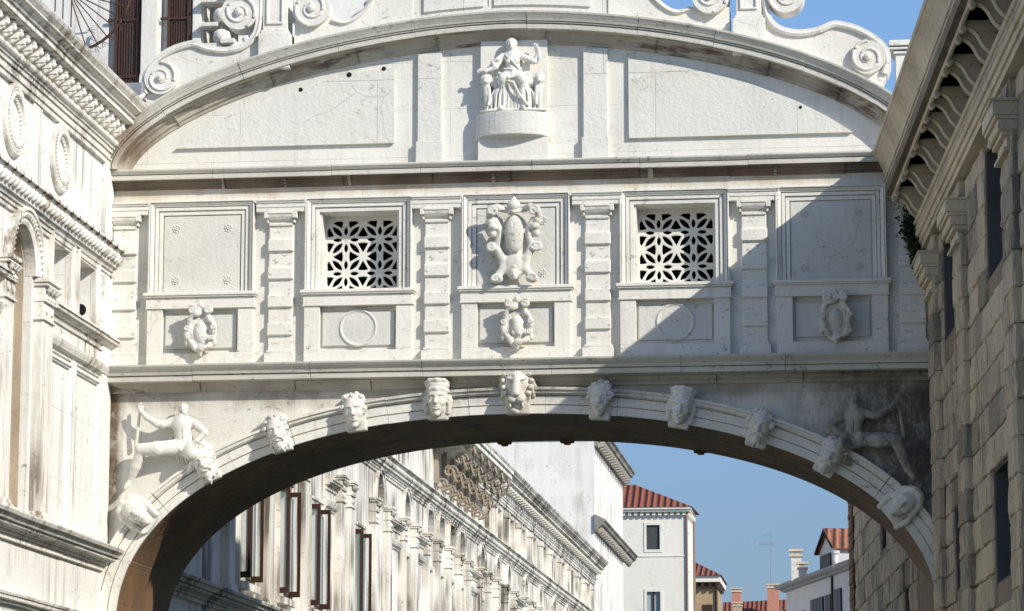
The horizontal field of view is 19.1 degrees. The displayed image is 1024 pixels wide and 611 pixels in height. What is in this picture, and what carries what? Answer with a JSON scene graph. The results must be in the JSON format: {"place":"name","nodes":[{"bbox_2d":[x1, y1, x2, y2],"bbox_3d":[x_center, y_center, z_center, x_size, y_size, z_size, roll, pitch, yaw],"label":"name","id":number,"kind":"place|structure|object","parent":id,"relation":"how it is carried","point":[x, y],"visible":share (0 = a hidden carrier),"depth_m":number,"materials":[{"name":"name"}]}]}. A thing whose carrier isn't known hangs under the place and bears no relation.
{"place":"outdoors","nodes":[
{"label":"outdoors","id":0,"kind":"place"},
{"bbox_2d":[623,485,699,610],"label":"white house","id":1,"kind":"structure","parent":0,"point":[659,574],"depth_m":140.31,"materials":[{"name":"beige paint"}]},
{"bbox_2d":[644,522,661,551],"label":"window","id":2,"kind":"structure","parent":1,"relation":"in","point":[652,530],"depth_m":140.47,"materials":[{"name":"stone"}]},
{"bbox_2d":[644,589,662,610],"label":"window","id":3,"kind":"structure","parent":1,"relation":"in","point":[653,598],"depth_m":140.00,"materials":[{"name":"stone"}]},
{"bbox_2d":[688,531,689,554],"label":"window","id":4,"kind":"structure","parent":1,"relation":"in","point":[688,531],"depth_m":141.37,"materials":[{"name":"stone"}]},
{"bbox_2d":[688,569,689,593],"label":"window","id":5,"kind":"structure","parent":1,"relation":"in","point":[688,569],"depth_m":140.96,"materials":[{"name":"paint"}]},
{"bbox_2d":[693,562,726,610],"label":"brick house","id":6,"kind":"structure","parent":0,"point":[710,587],"depth_m":169.61,"materials":[{"name":"beige brick"}]},
{"bbox_2d":[722,584,785,610],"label":"red roofed house","id":7,"kind":"structure","parent":0,"point":[773,602],"depth_m":201.34,"materials":[{"name":"paint"}]},
{"bbox_2d":[764,541,770,574],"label":"television aerial","id":8,"kind":"object","parent":7,"relation":"on","point":[770,554],"visible":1,"depth_m":202.52,"materials":[{"name":"grey metal"}]},
{"bbox_2d":[615,0,923,605],"label":"sky","id":9,"kind":"structure","parent":0,"point":[741,505],"materials":[{"name":"blue"}]},
{"bbox_2d":[774,528,850,610],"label":"shaded house","id":10,"kind":"structure","parent":0,"point":[826,587],"depth_m":112.20,"materials":[{"name":"paint"}]},
{"bbox_2d":[810,598,816,610],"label":"window","id":11,"kind":"structure","parent":10,"relation":"in","point":[813,603],"depth_m":113.45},
{"bbox_2d":[817,596,823,610],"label":"window","id":12,"kind":"structure","parent":10,"relation":"in","point":[820,601],"depth_m":112.32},
{"bbox_2d":[824,594,830,610],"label":"window","id":13,"kind":"structure","parent":10,"relation":"in","point":[827,598],"depth_m":111.23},
{"bbox_2d":[834,588,841,610],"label":"window","id":14,"kind":"structure","parent":10,"relation":"in","point":[837,592],"depth_m":109.62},
{"bbox_2d":[890,205,925,268],"bbox_3d":[5.295,-0.844,40.138,0.507,1.072,0.446,3,-10,-19],"label":"wall plant","id":15,"kind":"object","parent":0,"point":[911,241],"depth_m":40.17,"materials":[{"name":"green plant"}]},
{"bbox_2d":[847,0,1023,610],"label":"prison building","id":16,"kind":"structure","parent":0,"point":[948,152],"depth_m":34.69,"materials":[{"name":"stone"}]},
{"bbox_2d":[883,528,886,549],"bbox_3d":[6.131,3.193,48.214,0.440,1.300,1.340,0,-10,2],"label":"window","id":17,"kind":"structure","parent":16,"relation":"in","point":[884,531],"depth_m":48.65,"materials":[{"name":"black glass"}]},
{"bbox_2d":[906,585,910,610],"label":"window","id":18,"kind":"structure","parent":16,"relation":"in","point":[907,588],"depth_m":44.49,"materials":[{"name":"black glass"}]},
{"bbox_2d":[944,240,954,339],"bbox_3d":[5.668,-0.303,37.741,0.440,1.270,1.890,0,-10,2],"label":"window","id":19,"kind":"structure","parent":16,"relation":"in","point":[948,260],"depth_m":38.53,"materials":[{"name":"glass"}]},
{"bbox_2d":[956,505,960,590],"bbox_3d":[5.644,2.866,36.611,0.440,1.040,1.640,0,-10,2],"label":"window","id":20,"kind":"structure","parent":16,"relation":"in","point":[957,516],"depth_m":37.28,"materials":[{"name":"stone"}]},
{"bbox_2d":[986,149,1002,279],"bbox_3d":[5.460,-1.139,32.892,0.440,1.470,2.040,0,-10,2],"label":"window","id":21,"kind":"structure","parent":16,"relation":"in","point":[995,247],"depth_m":33.76,"materials":[{"name":"glass"}]},
{"bbox_2d":[995,457,1010,584],"bbox_3d":[5.463,2.288,32.377,0.440,1.260,1.790,0,-10,2],"label":"window","id":22,"kind":"structure","parent":16,"relation":"in","point":[1003,525],"depth_m":33.11,"materials":[{"name":"glass"}]},
{"label":"ground","id":23,"kind":"structure","parent":0,"visible":0},
{"bbox_2d":[0,0,608,610],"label":"palace building","id":24,"kind":"structure","parent":23,"relation":"on","point":[474,528],"depth_m":41.16,"materials":[{"name":"stone"}]},
{"bbox_2d":[3,207,46,506],"bbox_3d":[-6.225,0.646,37.070,0.672,3.731,1.499,-1,-10,7],"label":"window","id":25,"kind":"structure","parent":24,"relation":"in","point":[25,220],"depth_m":37.55,"materials":[{"name":"stone"}]},
{"bbox_2d":[54,0,135,51],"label":"spiked fan guard","id":26,"kind":"object","parent":24,"relation":"attached to","point":[113,30],"visible":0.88,"depth_m":48.99,"materials":[{"name":"metal"}]},
{"bbox_2d":[108,0,141,82],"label":"barred window","id":27,"kind":"structure","parent":24,"relation":"in","point":[116,63],"depth_m":49.49,"materials":[{"name":"brown metal"}]},
{"bbox_2d":[160,0,192,50],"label":"barred window","id":28,"kind":"structure","parent":24,"relation":"in","point":[169,8],"depth_m":49.43,"materials":[{"name":"brown metal"}]},
{"bbox_2d":[235,500,263,593],"bbox_3d":[-4.505,3.615,50.248,0.625,2.200,1.400,-1,-10,7],"label":"window","id":29,"kind":"structure","parent":24,"relation":"in","point":[246,578],"depth_m":50.60,"materials":[{"name":"stone"}]},
{"bbox_2d":[274,485,300,608],"bbox_3d":[-4.115,4.173,53.478,0.625,2.200,1.400,-1,-10,7],"label":"window","id":30,"kind":"structure","parent":24,"relation":"in","point":[284,594],"depth_m":53.87,"materials":[{"name":"stone"}]},
{"bbox_2d":[308,495,330,610],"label":"window","id":31,"kind":"structure","parent":24,"relation":"in","point":[317,511],"depth_m":56.85,"materials":[{"name":"stone"}]},
{"bbox_2d":[353,520,371,610],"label":"window","id":32,"kind":"structure","parent":24,"relation":"in","point":[359,591],"depth_m":61.50,"materials":[{"name":"stone"}]},
{"bbox_2d":[406,552,411,610],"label":"window","id":33,"kind":"structure","parent":24,"relation":"in","point":[409,556],"depth_m":67.73,"materials":[{"name":"stone"}]},
{"bbox_2d":[430,565,434,610],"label":"window","id":34,"kind":"structure","parent":24,"relation":"in","point":[432,570],"depth_m":71.28,"materials":[{"name":"stone"}]},
{"bbox_2d":[441,572,445,610],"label":"window","id":35,"kind":"structure","parent":24,"relation":"in","point":[443,576],"depth_m":73.11,"materials":[{"name":"stone"}]},
{"bbox_2d":[452,578,455,610],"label":"window","id":36,"kind":"structure","parent":24,"relation":"in","point":[453,580],"depth_m":74.92,"materials":[{"name":"stone"}]},
{"bbox_2d":[462,584,465,610],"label":"window","id":37,"kind":"structure","parent":24,"relation":"in","point":[463,586],"depth_m":76.69,"materials":[{"name":"stone"}]},
{"bbox_2d":[482,596,485,610],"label":"window","id":38,"kind":"structure","parent":24,"relation":"in","point":[483,598],"depth_m":80.61,"materials":[{"name":"stone"}]},
{"bbox_2d":[483,502,489,530],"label":"upper window","id":39,"kind":"structure","parent":24,"relation":"in","point":[486,522],"depth_m":81.84,"materials":[{"name":"stone"}]},
{"bbox_2d":[496,505,502,540],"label":"upper window","id":40,"kind":"structure","parent":24,"relation":"in","point":[499,511],"depth_m":84.68,"materials":[{"name":"stone"}]},
{"bbox_2d":[509,516,514,549],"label":"upper window","id":41,"kind":"structure","parent":24,"relation":"in","point":[511,521],"depth_m":87.52,"materials":[{"name":"stone"}]},
{"bbox_2d":[100,0,935,610],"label":"covered stone bridge","id":42,"kind":"structure","parent":24,"relation":"attached to","point":[376,228],"depth_m":41.02,"materials":[{"name":"white stone"}]},
{"bbox_2d":[300,195,415,306],"bbox_3d":[-2.059,-0.707,41.332,1.570,1.492,0.477,-1,-10,7],"label":"window frame","id":43,"kind":"structure","parent":42,"relation":"in","point":[331,296],"depth_m":41.29,"materials":[{"name":"stone"}]},
{"bbox_2d":[616,188,733,300],"bbox_3d":[2.191,-0.793,40.834,1.570,1.492,0.477,-1,-10,7],"label":"window frame","id":44,"kind":"structure","parent":42,"relation":"in","point":[675,289],"depth_m":40.80,"materials":[{"name":"stone"}]},
{"bbox_2d":[521,527,525,558],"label":"upper window","id":45,"kind":"structure","parent":24,"relation":"in","point":[523,531],"depth_m":90.37,"materials":[{"name":"stone"}]},
{"bbox_2d":[532,536,536,566],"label":"upper window","id":46,"kind":"structure","parent":24,"relation":"in","point":[534,540],"depth_m":93.21,"materials":[{"name":"stone"}]},
{"bbox_2d":[542,545,546,574],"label":"upper window","id":47,"kind":"structure","parent":24,"relation":"in","point":[544,549],"depth_m":96.03,"materials":[{"name":"stone"}]},
{"bbox_2d":[552,553,556,581],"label":"upper window","id":48,"kind":"structure","parent":24,"relation":"in","point":[554,557],"depth_m":98.88,"materials":[{"name":"stone"}]},
{"bbox_2d":[561,561,565,588],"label":"upper window","id":49,"kind":"structure","parent":24,"relation":"in","point":[563,565],"depth_m":101.75,"materials":[{"name":"stone"}]},
{"bbox_2d":[570,569,573,595],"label":"upper window","id":50,"kind":"structure","parent":24,"relation":"in","point":[571,572],"depth_m":104.57,"materials":[{"name":"stone"}]},
{"bbox_2d":[579,575,581,601],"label":"upper window","id":51,"kind":"structure","parent":24,"relation":"in","point":[580,579],"depth_m":107.42,"materials":[{"name":"stone"}]},
{"bbox_2d":[586,582,589,607],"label":"upper window","id":52,"kind":"structure","parent":24,"relation":"in","point":[587,585],"depth_m":110.23,"materials":[{"name":"stone"}]},
{"bbox_2d":[489,441,637,610],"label":"tall streaked building","id":53,"kind":"structure","parent":23,"relation":"on","point":[577,486],"depth_m":114.42,"materials":[{"name":"white paint"}]}
]}

